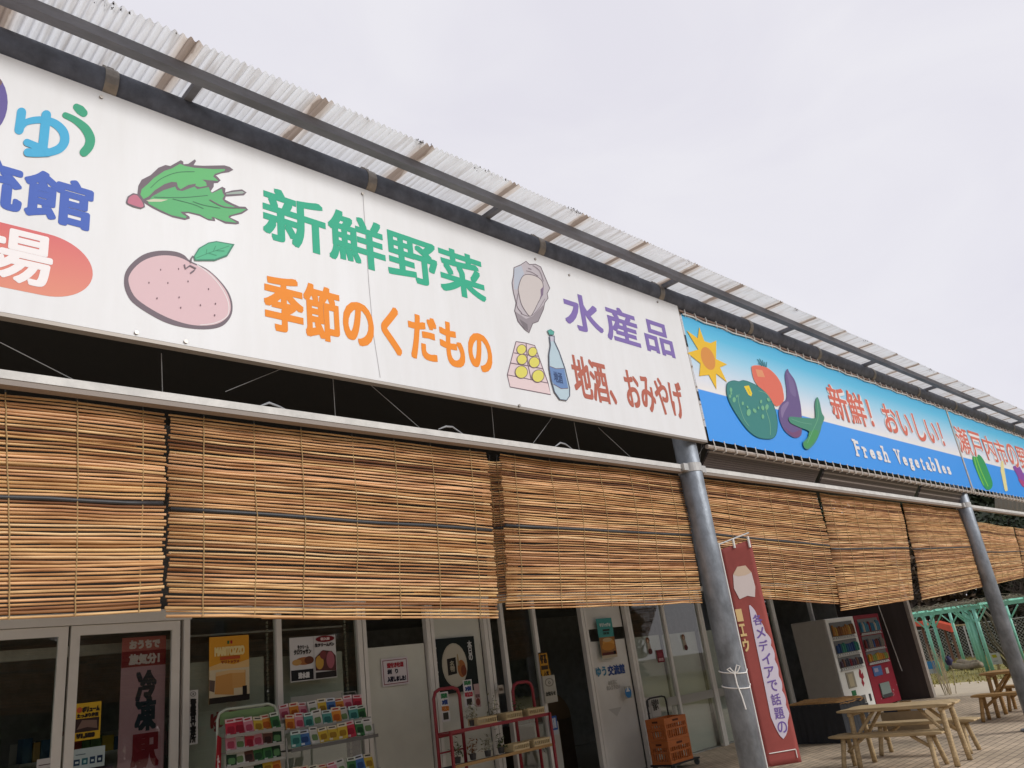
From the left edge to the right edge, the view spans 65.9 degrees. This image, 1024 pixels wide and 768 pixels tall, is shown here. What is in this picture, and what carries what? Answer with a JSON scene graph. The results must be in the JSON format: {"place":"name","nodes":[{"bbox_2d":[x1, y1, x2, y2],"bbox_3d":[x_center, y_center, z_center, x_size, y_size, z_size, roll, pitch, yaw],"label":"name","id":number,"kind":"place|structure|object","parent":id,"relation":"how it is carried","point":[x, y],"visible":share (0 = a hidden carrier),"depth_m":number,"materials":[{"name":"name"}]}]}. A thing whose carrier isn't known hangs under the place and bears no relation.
{"place":"outdoors","nodes":[
{"label":"outdoors","id":0,"kind":"place"},
{"bbox_2d":[502,695,577,767],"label":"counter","id":1,"kind":"object","parent":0,"point":[559,710],"visible":0.43,"depth_m":13.47,"materials":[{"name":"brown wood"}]},
{"bbox_2d":[518,721,563,767],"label":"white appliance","id":2,"kind":"object","parent":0,"point":[531,759],"visible":0.31,"depth_m":12.13,"materials":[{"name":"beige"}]},
{"bbox_2d":[108,0,1023,620],"label":"sky","id":3,"kind":"structure","parent":0,"point":[856,166],"materials":[{"name":"white"}]},
{"bbox_2d":[658,695,1023,767],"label":"paving","id":4,"kind":"structure","parent":0,"point":[1001,741],"depth_m":11.58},
{"bbox_2d":[215,702,284,767],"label":"seed rack","id":5,"kind":"object","parent":4,"relation":"on","point":[223,715],"visible":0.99,"depth_m":8.00,"materials":[{"name":"green"}]},
{"bbox_2d":[224,734,235,750],"bbox_3d":[-2.792,3.561,7.842,0.103,0.175,0.011,10,-41,-40],"label":"seed packet","id":6,"kind":"object","parent":5,"relation":"on","point":[230,743],"visible":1,"depth_m":7.83,"materials":[{"name":"pink paper"}]},
{"bbox_2d":[225,718,235,734],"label":"seed packet","id":7,"kind":"object","parent":5,"relation":"on","point":[230,726],"visible":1,"depth_m":7.89,"materials":[{"name":"red paper"}]},
{"bbox_2d":[226,752,236,765],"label":"seed packet","id":8,"kind":"object","parent":5,"relation":"on","point":[231,759],"visible":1,"depth_m":7.78,"materials":[{"name":"green paper"}]},
{"bbox_2d":[242,716,253,731],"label":"seed packet","id":9,"kind":"object","parent":5,"relation":"on","point":[248,724],"visible":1,"depth_m":8.01,"materials":[{"name":"pink paper"}]},
{"bbox_2d":[269,711,280,727],"bbox_3d":[-2.463,3.503,8.216,0.010,0.176,0.103,-39,-30,28],"label":"seed packet","id":10,"kind":"object","parent":5,"relation":"on","point":[274,719],"visible":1,"depth_m":8.22,"materials":[{"name":"green paper"}]},
{"bbox_2d":[280,691,378,767],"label":"seed rack","id":11,"kind":"object","parent":4,"relation":"on","point":[362,738],"visible":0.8,"depth_m":8.55,"materials":[{"name":"grey metal"}]},
{"bbox_2d":[278,703,289,719],"bbox_3d":[-2.450,3.534,8.501,0.111,0.166,0.010,8,-33,-46],"label":"seed packet","id":12,"kind":"object","parent":11,"relation":"on","point":[283,710],"visible":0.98,"depth_m":8.50,"materials":[{"name":"pink paper"}]},
{"bbox_2d":[285,715,294,729],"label":"seed packet","id":13,"kind":"object","parent":11,"relation":"on","point":[289,722],"visible":0.98,"depth_m":8.41,"materials":[{"name":"orange paper"}]},
{"bbox_2d":[290,730,301,747],"bbox_3d":[-2.264,3.716,8.273,0.111,0.161,0.010,11,-36,-42],"label":"seed packet","id":14,"kind":"object","parent":11,"relation":"on","point":[295,737],"visible":1,"depth_m":8.27,"materials":[{"name":"teal paper"}]},
{"bbox_2d":[294,713,304,727],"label":"seed packet","id":15,"kind":"object","parent":11,"relation":"on","point":[299,720],"visible":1,"depth_m":8.49,"materials":[{"name":"pink paper"}]},
{"bbox_2d":[300,729,310,745],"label":"seed packet","id":16,"kind":"object","parent":11,"relation":"on","point":[305,737],"visible":1,"depth_m":8.36,"materials":[{"name":"blue paper"}]},
{"bbox_2d":[303,712,313,726],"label":"seed packet","id":17,"kind":"object","parent":11,"relation":"on","point":[308,718],"visible":1,"depth_m":8.55,"materials":[{"name":"teal paper"}]},
{"bbox_2d":[308,727,319,743],"bbox_3d":[-2.112,3.753,8.437,0.010,0.176,0.111,-40,-36,23],"label":"seed packet","id":18,"kind":"object","parent":11,"relation":"on","point":[314,736],"visible":1,"depth_m":8.43,"materials":[{"name":"grey paper"}]},
{"bbox_2d":[311,709,322,724],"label":"seed packet","id":19,"kind":"object","parent":11,"relation":"on","point":[317,717],"visible":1,"depth_m":8.64,"materials":[{"name":"grey paper"}]},
{"bbox_2d":[317,726,328,742],"bbox_3d":[-2.033,3.776,8.505,0.111,0.152,0.011,7,-38,-46],"label":"seed packet","id":20,"kind":"object","parent":11,"relation":"on","point":[323,734],"visible":1,"depth_m":8.50,"materials":[{"name":"yellow paper"}]},
{"bbox_2d":[321,709,332,723],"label":"seed packet","id":21,"kind":"object","parent":11,"relation":"on","point":[326,716],"visible":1,"depth_m":8.72,"materials":[{"name":"teal paper"}]},
{"bbox_2d":[327,725,338,740],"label":"seed packet","id":22,"kind":"object","parent":11,"relation":"on","point":[332,731],"visible":1,"depth_m":8.59,"materials":[{"name":"yellow paper"}]},
{"bbox_2d":[330,706,341,721],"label":"seed packet","id":23,"kind":"object","parent":11,"relation":"on","point":[336,714],"visible":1,"depth_m":8.79,"materials":[{"name":"orange paper"}]},
{"bbox_2d":[337,722,347,739],"bbox_3d":[-1.857,3.801,8.657,0.111,0.163,0.010,6,-33,-37],"label":"seed packet","id":24,"kind":"object","parent":11,"relation":"on","point":[342,730],"visible":1,"depth_m":8.65,"materials":[{"name":"yellow paper"}]},
{"bbox_2d":[362,718,373,734],"bbox_3d":[-1.627,3.860,8.910,0.111,0.174,0.011,8,-45,-35],"label":"seed packet","id":25,"kind":"object","parent":11,"relation":"on","point":[367,726],"visible":1,"depth_m":8.91,"materials":[{"name":"grey paper"}]},
{"bbox_2d":[0,407,936,767],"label":"shop building","id":26,"kind":"structure","parent":4,"relation":"on","point":[54,671],"depth_m":11.45,"materials":[{"name":"grey"}]},
{"bbox_2d":[0,626,68,767],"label":"door","id":27,"kind":"structure","parent":26,"relation":"in","point":[61,633],"depth_m":7.65,"materials":[{"name":"metal"}]},
{"bbox_2d":[8,730,118,767],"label":"goods shelf","id":28,"kind":"object","parent":26,"relation":"on","point":[26,753],"visible":0.42,"depth_m":9.41,"materials":[{"name":"black metal"}]},
{"bbox_2d":[74,701,101,741],"bbox_3d":[-4.161,3.303,7.743,0.243,0.340,0.009,12,-28,-43],"label":"notice","id":29,"kind":"object","parent":26,"relation":"attached to","point":[88,721],"visible":1,"depth_m":7.75,"materials":[{"name":"yellow paper"}]},
{"bbox_2d":[73,745,104,767],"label":"notice","id":30,"kind":"object","parent":26,"relation":"attached to","point":[90,757],"visible":1,"depth_m":7.65,"materials":[{"name":"grey paper"}]},
{"bbox_2d":[61,620,179,767],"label":"door","id":31,"kind":"structure","parent":26,"relation":"in","point":[75,631],"depth_m":8.15,"materials":[{"name":"metal"}]},
{"bbox_2d":[117,635,165,767],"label":"pennant","id":32,"kind":"object","parent":26,"relation":"attached to","point":[141,713],"visible":1,"depth_m":8.25,"materials":[{"name":"red fabric"}]},
{"bbox_2d":[189,690,197,744],"bbox_3d":[-3.399,3.546,8.415,0.108,0.540,0.008,12,-28,-43],"label":"notice","id":33,"kind":"object","parent":26,"relation":"attached to","point":[193,718],"visible":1,"depth_m":8.41,"materials":[{"name":"grey paper"}]},
{"bbox_2d":[209,635,249,704],"bbox_3d":[-3.161,3.186,8.844,0.464,0.701,0.013,12,-28,-43],"label":"poster","id":34,"kind":"object","parent":26,"relation":"attached to","point":[228,668],"visible":1,"depth_m":8.84,"materials":[{"name":"orange paper"}]},
{"bbox_2d":[289,635,336,682],"bbox_3d":[-2.401,3.316,9.568,0.629,0.501,0.014,12,-28,-43],"label":"poster","id":35,"kind":"object","parent":26,"relation":"attached to","point":[312,657],"visible":1,"depth_m":9.56,"materials":[{"name":"grey paper"}]},
{"bbox_2d":[381,657,409,686],"bbox_3d":[-1.520,3.746,10.296,0.425,0.339,0.008,12,-28,-43],"label":"notice","id":36,"kind":"object","parent":26,"relation":"attached to","point":[394,671],"visible":1,"depth_m":10.29,"materials":[{"name":"grey paper"}]},
{"bbox_2d":[432,636,478,693],"bbox_3d":[-0.805,3.894,10.949,0.835,0.721,0.011,12,-28,-43],"label":"poster","id":37,"kind":"object","parent":26,"relation":"attached to","point":[456,662],"visible":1,"depth_m":10.99,"materials":[{"name":"black paper"}]},
{"bbox_2d":[538,652,548,675],"bbox_3d":[0.488,4.266,12.050,0.185,0.331,0.007,12,-28,-43],"label":"notice","id":38,"kind":"object","parent":26,"relation":"attached to","point":[543,661],"visible":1,"depth_m":12.06,"materials":[{"name":"yellow paper"}]},
{"bbox_2d":[542,675,557,703],"bbox_3d":[0.575,4.607,11.935,0.270,0.383,0.008,12,-28,-43],"label":"notice","id":39,"kind":"object","parent":26,"relation":"attached to","point":[549,688],"visible":1,"depth_m":11.93,"materials":[{"name":"beige paper"}]},
{"bbox_2d":[596,618,617,658],"bbox_3d":[1.591,4.258,13.255,0.403,0.635,0.011,12,-28,-43],"label":"poster","id":40,"kind":"object","parent":26,"relation":"attached to","point":[606,638],"visible":1,"depth_m":13.25,"materials":[{"name":"teal paper"}]},
{"bbox_2d":[645,695,661,718],"bbox_3d":[2.361,5.492,13.423,0.512,0.325,0.007,12,-28,-43],"label":"paper","id":41,"kind":"object","parent":26,"relation":"attached to","point":[654,707],"visible":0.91,"depth_m":13.47,"materials":[{"name":"grey paper"}]},
{"bbox_2d":[432,680,557,767],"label":"display rack","id":42,"kind":"object","parent":4,"relation":"on","point":[451,734],"visible":0.94,"depth_m":10.06,"materials":[{"name":"red metal"}]},
{"bbox_2d":[440,691,450,721],"bbox_3d":[-0.841,4.053,9.929,0.132,0.346,0.007,12,-28,-43],"label":"price card","id":43,"kind":"object","parent":42,"relation":"attached to","point":[445,709],"visible":1,"depth_m":9.92,"materials":[{"name":"grey paper"}]},
{"bbox_2d":[463,679,473,706],"bbox_3d":[-0.563,3.997,10.216,0.149,0.327,0.007,12,-28,-43],"label":"price card","id":44,"kind":"object","parent":42,"relation":"attached to","point":[467,689],"visible":0.97,"depth_m":10.22,"materials":[{"name":"grey paper"}]},
{"bbox_2d":[467,715,496,725],"bbox_3d":[-0.379,4.302,10.100,0.308,0.085,0.228,9,-26,-38],"label":"basket","id":45,"kind":"object","parent":42,"relation":"on","point":[489,718],"visible":0.94,"depth_m":10.04,"materials":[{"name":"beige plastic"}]},
{"bbox_2d":[494,710,522,720],"bbox_3d":[-0.047,4.370,10.411,0.228,0.085,0.308,-24,-26,38],"label":"basket","id":46,"kind":"object","parent":42,"relation":"on","point":[511,714],"visible":0.86,"depth_m":10.32,"materials":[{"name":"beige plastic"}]},
{"bbox_2d":[501,741,529,751],"bbox_3d":[0.046,4.738,10.320,0.228,0.085,0.308,-24,-26,38],"label":"basket","id":47,"kind":"object","parent":42,"relation":"on","point":[521,745],"visible":0.88,"depth_m":10.24,"materials":[{"name":"beige plastic"}]},
{"bbox_2d":[517,706,544,715],"bbox_3d":[0.256,4.433,10.695,0.308,0.085,0.228,11,-27,-42],"label":"basket","id":48,"kind":"object","parent":42,"relation":"on","point":[536,710],"visible":0.88,"depth_m":10.61,"materials":[{"name":"beige plastic"}]},
{"bbox_2d":[523,737,550,746],"bbox_3d":[0.327,4.796,10.583,0.308,0.085,0.228,11,-27,-42],"label":"basket","id":49,"kind":"object","parent":42,"relation":"on","point":[541,741],"visible":0.76,"depth_m":10.52,"materials":[{"name":"beige wicker"}]},
{"bbox_2d":[0,0,1023,767],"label":"canopy","id":50,"kind":"object","parent":4,"relation":"on","point":[112,48],"visible":0.53,"depth_m":6.86,"materials":[{"name":"metal"}]},
{"bbox_2d":[0,389,166,619],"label":"reed blind","id":51,"kind":"object","parent":50,"relation":"hanging from","point":[51,496],"visible":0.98,"depth_m":3.73,"materials":[{"name":"brown wood"}]},
{"bbox_2d":[164,414,498,619],"bbox_3d":[-0.934,0.843,4.765,2.264,1.210,0.076,12,-28,-43],"label":"reed blind","id":52,"kind":"object","parent":50,"relation":"hanging from","point":[214,511],"visible":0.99,"depth_m":4.58,"materials":[{"name":"brown wood"}]},
{"bbox_2d":[0,54,707,443],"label":"sign board","id":53,"kind":"object","parent":50,"relation":"attached to","point":[124,220],"visible":1,"depth_m":4.79,"materials":[{"name":"white plastic"}]},
{"bbox_2d":[479,454,518,603],"bbox_3d":[-0.082,1.046,5.800,0.408,1.098,0.068,12,-28,-43],"label":"reed blind","id":54,"kind":"object","parent":50,"relation":"hanging from","point":[496,529],"visible":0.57,"depth_m":5.77,"materials":[{"name":"brown wood"}]},
{"bbox_2d":[499,453,702,609],"bbox_3d":[0.777,1.190,6.356,2.428,1.205,0.072,12,-28,-43],"label":"reed blind","id":55,"kind":"object","parent":50,"relation":"hanging from","point":[589,576],"visible":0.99,"depth_m":6.21,"materials":[{"name":"brown wood"}]},
{"bbox_2d":[718,665,750,709],"bbox_3d":[1.911,2.579,6.731,0.242,0.355,0.270,-13,-21,13],"label":"rope tie","id":56,"kind":"object","parent":50,"relation":"attached to","point":[734,673],"visible":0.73,"depth_m":6.65,"materials":[{"name":"white fabric"}]},
{"bbox_2d":[718,532,801,767],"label":"pennant","id":57,"kind":"object","parent":50,"relation":"attached to","point":[777,734],"visible":1,"depth_m":6.93,"materials":[{"name":"red fabric"}]},
{"bbox_2d":[701,449,820,482],"bbox_3d":[2.697,0.884,8.387,2.401,0.191,0.120,12,-28,-43],"label":"slatted shade","id":58,"kind":"object","parent":50,"relation":"attached to","point":[760,465],"visible":0.78,"depth_m":8.25,"materials":[{"name":"grey"}]},
{"bbox_2d":[704,477,840,603],"bbox_3d":[2.651,1.631,8.100,2.718,1.314,0.060,12,-28,-43],"label":"reed blind","id":59,"kind":"object","parent":50,"relation":"hanging from","point":[761,538],"visible":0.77,"depth_m":8.21,"materials":[{"name":"brown wicker"}]},
{"bbox_2d":[678,309,971,493],"bbox_3d":[4.505,0.491,10.299,7.664,1.496,0.072,12,-28,-43],"label":"banner","id":60,"kind":"object","parent":50,"relation":"hanging from","point":[756,393],"visible":1,"depth_m":9.37,"materials":[{"name":"blue"}]},
{"bbox_2d":[820,493,913,610],"bbox_3d":[4.472,2.037,9.781,2.706,1.386,0.085,12,-28,-43],"label":"reed blind","id":61,"kind":"object","parent":50,"relation":"hanging from","point":[883,514],"visible":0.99,"depth_m":9.67,"materials":[{"name":"brown wicker"}]},
{"bbox_2d":[819,468,917,496],"bbox_3d":[4.684,1.296,10.250,2.991,0.191,0.120,12,-28,-43],"label":"slatted shade","id":62,"kind":"object","parent":50,"relation":"attached to","point":[843,478],"visible":0.76,"depth_m":10.07,"materials":[{"name":"grey"}]},
{"bbox_2d":[916,485,967,502],"bbox_3d":[6.556,1.683,12.005,2.041,0.191,0.120,12,-28,-43],"label":"slatted shade","id":63,"kind":"object","parent":50,"relation":"attached to","point":[929,492],"visible":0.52,"depth_m":11.84,"materials":[{"name":"brown"}]},
{"bbox_2d":[902,503,982,599],"bbox_3d":[6.297,2.398,11.496,2.816,1.353,0.065,12,-28,-43],"label":"reed blind","id":64,"kind":"object","parent":50,"relation":"hanging from","point":[948,516],"visible":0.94,"depth_m":11.36,"materials":[{"name":"brown wood"}]},
{"bbox_2d":[943,407,1023,502],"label":"banner","id":65,"kind":"object","parent":50,"relation":"hanging from","point":[992,458],"visible":1,"depth_m":13.96,"materials":[{"name":"blue"}]},
{"bbox_2d":[977,520,1023,583],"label":"reed blind","id":66,"kind":"object","parent":50,"relation":"hanging from","point":[991,541],"visible":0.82,"depth_m":13.39,"materials":[{"name":"brown wicker"}]},
{"bbox_2d":[994,493,1023,511],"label":"corrugated panel","id":67,"kind":"object","parent":50,"relation":"attached to","point":[1006,504],"visible":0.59,"depth_m":15.47,"materials":[{"name":"grey metal"}]},
{"bbox_2d":[1014,528,1023,570],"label":"reed blind","id":68,"kind":"object","parent":50,"relation":"hanging from","point":[1019,538],"visible":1,"depth_m":14.28,"materials":[{"name":"brown wood"}]},
{"bbox_2d":[646,695,699,767],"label":"hand truck","id":69,"kind":"object","parent":4,"relation":"on","point":[696,760],"visible":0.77,"depth_m":12.61,"materials":[{"name":"black metal"}]},
{"bbox_2d":[649,736,692,764],"bbox_3d":[2.524,5.810,12.531,0.593,0.325,0.373,12,-28,-43],"label":"crate","id":70,"kind":"object","parent":69,"relation":"on","point":[671,750],"visible":0.99,"depth_m":12.40,"materials":[{"name":"orange plastic"}]},
{"bbox_2d":[645,714,688,741],"bbox_3d":[2.482,5.505,12.644,0.593,0.325,0.373,12,-28,-43],"label":"crate","id":71,"kind":"object","parent":70,"relation":"on","point":[666,725],"visible":1,"depth_m":12.52,"materials":[{"name":"orange plastic"}]},
{"bbox_2d":[789,695,872,743],"bbox_3d":[5.407,5.681,13.393,0.894,0.640,1.102,12,-28,-43],"label":"table","id":72,"kind":"object","parent":4,"relation":"on","point":[819,721],"visible":0.89,"depth_m":13.14,"materials":[{"name":"brown"}]},
{"bbox_2d":[791,616,875,704],"bbox_3d":[6.938,6.071,16.957,1.360,1.960,0.854,12,-28,-43],"label":"vending machine","id":73,"kind":"object","parent":4,"relation":"on","point":[831,658],"visible":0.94,"depth_m":16.63,"materials":[{"name":"white metal"}]},
{"bbox_2d":[829,620,856,639],"bbox_3d":[7.100,5.269,16.933,1.120,0.345,0.068,12,-28,-43],"label":"display window","id":74,"kind":"structure","parent":73,"relation":"in","point":[842,628],"depth_m":16.89,"materials":[{"name":"orange"}]},
{"bbox_2d":[833,638,860,656],"bbox_3d":[7.145,5.600,16.811,1.120,0.315,0.068,12,-28,-43],"label":"display window","id":75,"kind":"structure","parent":73,"relation":"in","point":[847,645],"depth_m":16.77,"materials":[{"name":"blue"}]},
{"bbox_2d":[838,654,863,670],"bbox_3d":[7.184,5.883,16.707,1.120,0.265,0.068,12,-28,-43],"label":"display window","id":76,"kind":"structure","parent":73,"relation":"in","point":[852,660],"depth_m":16.65,"materials":[{"name":"grey"}]},
{"bbox_2d":[852,613,900,703],"bbox_3d":[7.927,6.276,17.884,1.340,1.960,0.854,12,-28,-43],"label":"vending machine","id":77,"kind":"object","parent":4,"relation":"on","point":[880,671],"visible":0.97,"depth_m":17.58,"materials":[{"name":"red"}]},
{"bbox_2d":[857,617,881,635],"bbox_3d":[8.088,5.474,17.860,1.100,0.345,0.068,12,-28,-43],"label":"display window","id":78,"kind":"structure","parent":77,"relation":"in","point":[868,624],"depth_m":17.82,"materials":[{"name":"multicoloured"}]},
{"bbox_2d":[861,634,885,651],"bbox_3d":[8.133,5.804,17.738,1.100,0.315,0.068,12,-28,-43],"label":"display window","id":79,"kind":"structure","parent":77,"relation":"in","point":[871,641],"depth_m":17.68,"materials":[{"name":"grey"}]},
{"bbox_2d":[866,649,889,664],"bbox_3d":[8.172,6.088,17.634,1.100,0.265,0.068,12,-28,-43],"label":"display window","id":80,"kind":"structure","parent":77,"relation":"in","point":[872,656],"depth_m":17.59,"materials":[{"name":"multicoloured"}]},
{"bbox_2d":[828,728,949,767],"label":"bench","id":81,"kind":"object","parent":4,"relation":"on","point":[930,734],"visible":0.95,"depth_m":10.00,"materials":[{"name":"brown wood"}]},
{"bbox_2d":[836,699,972,767],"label":"picnic table","id":82,"kind":"object","parent":4,"relation":"on","point":[941,705],"visible":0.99,"depth_m":10.07,"materials":[{"name":"brown wood"}]},
{"bbox_2d":[880,708,939,730],"bbox_3d":[6.721,5.668,13.353,0.450,0.300,0.750,12,-28,-43],"label":"cardboard box","id":83,"kind":"object","parent":4,"relation":"on","point":[902,715],"visible":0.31,"depth_m":13.17,"materials":[{"name":"brown cardboard"}]},
{"bbox_2d":[867,716,981,755],"bbox_3d":[5.656,4.828,10.820,0.394,0.419,1.473,11,-27,-42],"label":"bench","id":84,"kind":"object","parent":4,"relation":"on","point":[963,721],"visible":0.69,"depth_m":10.81,"materials":[{"name":"brown wood"}]},
{"bbox_2d":[970,691,1016,721],"bbox_3d":[8.243,5.185,12.758,0.394,0.419,1.435,12,-28,-43],"label":"bench","id":85,"kind":"object","parent":4,"relation":"on","point":[983,704],"visible":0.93,"depth_m":13.04,"materials":[{"name":"orange wood"}]},
{"bbox_2d":[979,669,1010,717],"bbox_3d":[8.689,5.093,13.121,1.465,0.715,0.546,-25,-26,39],"label":"picnic table","id":86,"kind":"object","parent":4,"relation":"on","point":[994,673],"visible":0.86,"depth_m":13.41,"materials":[{"name":"orange wood"}]},
{"bbox_2d":[1000,684,1017,711],"bbox_3d":[9.214,5.362,13.605,0.394,0.419,1.435,12,-28,-43],"label":"bench","id":87,"kind":"object","parent":4,"relation":"on","point":[1009,688],"visible":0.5,"depth_m":13.94,"materials":[{"name":"orange wood"}]},
{"bbox_2d":[906,678,1015,699],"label":"sand path","id":88,"kind":"structure","parent":0,"point":[968,688],"depth_m":19.00,"materials":[{"name":"beige sand"}]},
{"bbox_2d":[926,646,956,694],"bbox_3d":[9.977,6.621,18.369,0.405,1.126,0.546,-2,-21,-16],"label":"stalk bundle","id":89,"kind":"object","parent":88,"relation":"on","point":[948,660],"visible":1,"depth_m":18.28,"materials":[{"name":"brown plant"}]},
{"bbox_2d":[930,635,1023,684],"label":"lawn","id":90,"kind":"structure","parent":0,"point":[973,671],"depth_m":23.81,"materials":[{"name":"green plant"}]},
{"bbox_2d":[818,499,956,605],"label":"broadleaf tree","id":91,"kind":"object","parent":90,"relation":"on","point":[904,519],"visible":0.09,"depth_m":42.12,"materials":[{"name":"green plant"}]},
{"bbox_2d":[854,535,949,637],"bbox_3d":[18.863,9.968,37.453,5.248,5.894,4.681,12,-28,-43],"label":"broadleaf tree","id":92,"kind":"object","parent":90,"relation":"on","point":[913,581],"visible":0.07,"depth_m":37.15,"materials":[{"name":"green plant"}]},
{"bbox_2d":[900,569,952,660],"bbox_3d":[17.609,10.057,34.536,3.186,4.041,3.285,12,-28,-43],"label":"bare tree","id":93,"kind":"object","parent":90,"relation":"on","point":[913,604],"visible":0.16,"depth_m":34.32,"materials":[{"name":"brown plant"}]},
{"bbox_2d":[847,494,1021,644],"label":"woods","id":94,"kind":"object","parent":90,"relation":"on","point":[971,598],"depth_m":45.71,"materials":[{"name":"green plant"}]},
{"bbox_2d":[915,620,965,661],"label":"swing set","id":95,"kind":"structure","parent":90,"relation":"on","point":[945,626],"depth_m":30.48,"materials":[{"name":"brown metal"}]},
{"bbox_2d":[901,532,1006,654],"bbox_3d":[19.256,9.120,34.971,5.060,5.688,5.233,12,-28,-43],"label":"broadleaf tree","id":96,"kind":"object","parent":90,"relation":"on","point":[950,597],"visible":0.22,"depth_m":34.26,"materials":[{"name":"green plant"}]},
{"bbox_2d":[907,489,1023,595],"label":"broadleaf tree","id":97,"kind":"object","parent":90,"relation":"on","point":[976,500],"visible":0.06,"depth_m":39.50,"materials":[{"name":"green plant"}]},
{"bbox_2d":[948,662,983,669],"bbox_3d":[14.521,9.065,25.375,0.199,0.251,1.633,-5,-20,-9],"label":"driftwood log","id":98,"kind":"object","parent":90,"relation":"on","point":[971,666],"visible":0.86,"depth_m":25.14,"materials":[{"name":"brown wood"}]},
{"bbox_2d":[911,593,1023,675],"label":"pergola","id":99,"kind":"object","parent":90,"relation":"on","point":[974,629],"visible":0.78,"depth_m":23.97,"materials":[{"name":"teal paint"}]},
{"bbox_2d":[917,617,1023,659],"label":"chainlink fence","id":100,"kind":"object","parent":90,"relation":"on","point":[968,643],"visible":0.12,"depth_m":31.62,"materials":[{"name":"grey"}]},
{"bbox_2d":[921,581,1023,660],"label":"undergrowth","id":101,"kind":"object","parent":90,"relation":"on","point":[990,623],"visible":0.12,"depth_m":33.10,"materials":[{"name":"green plant"}]},
{"bbox_2d":[951,501,1023,626],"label":"broadleaf tree","id":102,"kind":"object","parent":90,"relation":"on","point":[1003,520],"visible":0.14,"depth_m":34.26,"materials":[{"name":"green plant"}]},
{"bbox_2d":[989,652,1002,669],"bbox_3d":[14.151,8.115,23.050,0.063,0.516,0.283,12,-28,-43],"label":"sign plate","id":103,"kind":"object","parent":90,"relation":"on","point":[996,658],"visible":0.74,"depth_m":23.04,"materials":[{"name":"grey"}]},
{"bbox_2d":[988,514,1023,572],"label":"broadleaf tree","id":104,"kind":"object","parent":90,"relation":"on","point":[1014,531],"visible":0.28,"depth_m":32.76,"materials":[{"name":"green plant"}]},
{"bbox_2d":[997,560,1023,617],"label":"bare tree","id":105,"kind":"object","parent":90,"relation":"on","point":[1020,591],"visible":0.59,"depth_m":31.58,"materials":[{"name":"brown plant"}]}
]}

